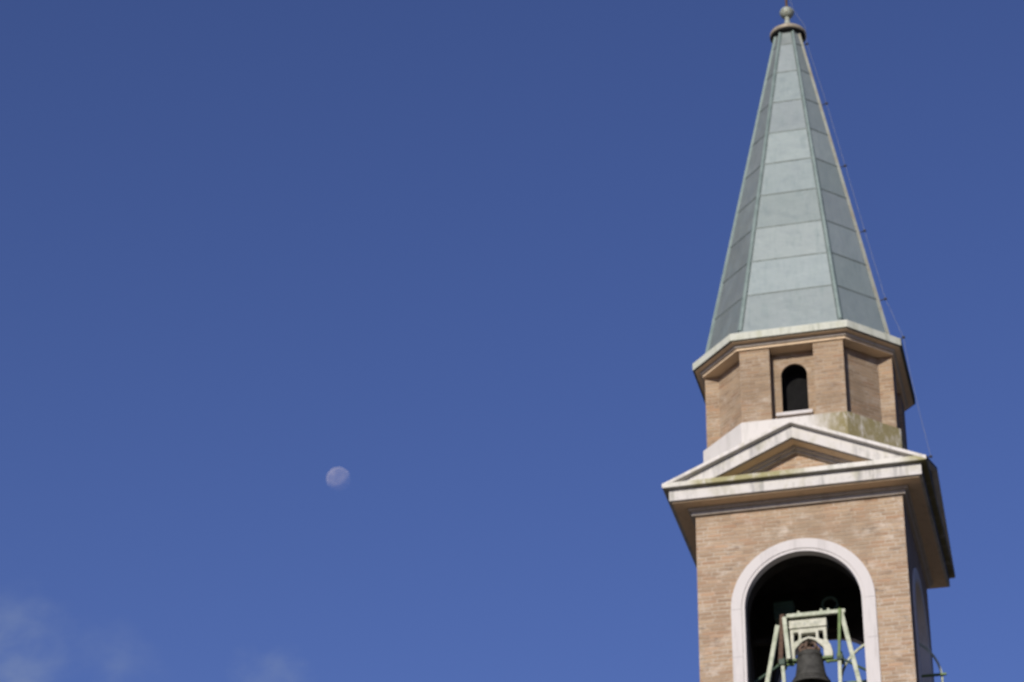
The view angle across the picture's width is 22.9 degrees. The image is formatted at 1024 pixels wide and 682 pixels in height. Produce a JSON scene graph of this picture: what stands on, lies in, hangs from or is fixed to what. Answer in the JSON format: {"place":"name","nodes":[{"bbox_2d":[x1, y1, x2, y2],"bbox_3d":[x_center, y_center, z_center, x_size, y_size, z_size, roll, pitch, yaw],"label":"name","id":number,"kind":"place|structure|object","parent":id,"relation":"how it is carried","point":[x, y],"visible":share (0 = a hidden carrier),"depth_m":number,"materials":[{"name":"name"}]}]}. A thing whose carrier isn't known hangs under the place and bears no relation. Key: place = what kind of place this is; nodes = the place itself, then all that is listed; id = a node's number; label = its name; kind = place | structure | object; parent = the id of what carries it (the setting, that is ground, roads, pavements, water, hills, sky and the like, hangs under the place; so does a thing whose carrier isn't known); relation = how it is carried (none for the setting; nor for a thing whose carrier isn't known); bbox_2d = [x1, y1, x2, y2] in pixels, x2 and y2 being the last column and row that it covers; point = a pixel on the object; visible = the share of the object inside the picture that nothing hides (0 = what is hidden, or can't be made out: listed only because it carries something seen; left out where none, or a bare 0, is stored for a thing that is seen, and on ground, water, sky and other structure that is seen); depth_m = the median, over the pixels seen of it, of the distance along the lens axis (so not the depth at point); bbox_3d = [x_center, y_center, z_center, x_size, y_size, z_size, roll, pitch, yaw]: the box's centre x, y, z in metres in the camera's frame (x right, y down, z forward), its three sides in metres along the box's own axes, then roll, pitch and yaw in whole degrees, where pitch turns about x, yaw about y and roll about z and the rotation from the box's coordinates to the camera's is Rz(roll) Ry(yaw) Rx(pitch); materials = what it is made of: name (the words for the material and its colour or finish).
{"place":"outdoors","nodes":[
{"label":"outdoors","id":0,"kind":"place"},
{"bbox_2d":[0,0,1023,681],"label":"sky","id":1,"kind":"structure","parent":0,"point":[340,340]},
{"label":"ground","id":2,"kind":"structure","parent":0,"visible":0},
{"bbox_2d":[662,0,954,681],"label":"bell tower","id":3,"kind":"structure","parent":2,"relation":"on","point":[811,482],"depth_m":44.02,"materials":[{"name":"brick"}]},
{"bbox_2d":[751,629,863,646],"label":"steel beam","id":4,"kind":"structure","parent":3,"relation":"attached to","point":[831,635],"depth_m":43.97,"materials":[{"name":"metal"}]},
{"bbox_2d":[754,596,865,681],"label":"bell trestle","id":5,"kind":"object","parent":3,"relation":"in","point":[784,613],"visible":0.98,"depth_m":41.92,"materials":[{"name":"beige paint"}]},
{"bbox_2d":[776,618,837,681],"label":"bell","id":6,"kind":"object","parent":5,"relation":"hanging from","point":[809,661],"visible":1,"depth_m":41.81,"materials":[{"name":"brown metal"}]},
{"bbox_2d":[791,3,931,457],"bbox_3d":[6.455,-2.825,46.641,0.571,12.953,3.022,19,-36,-26],"label":"lightning conductor","id":7,"kind":"object","parent":3,"relation":"attached to","point":[903,337],"visible":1,"depth_m":46.30,"materials":[{"name":"metal"}]},
{"bbox_3d":[6.280,5.400,42.081,0.245,1.585,1.940,-7,-33,13],"label":"bell trestle","id":8,"kind":"object","parent":3,"relation":"in","visible":0},
{"bbox_2d":[842,642,946,681],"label":"bell wheel","id":9,"kind":"object","parent":8,"relation":"hanging from","point":[941,674],"visible":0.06,"depth_m":42.49,"materials":[{"name":"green metal"}]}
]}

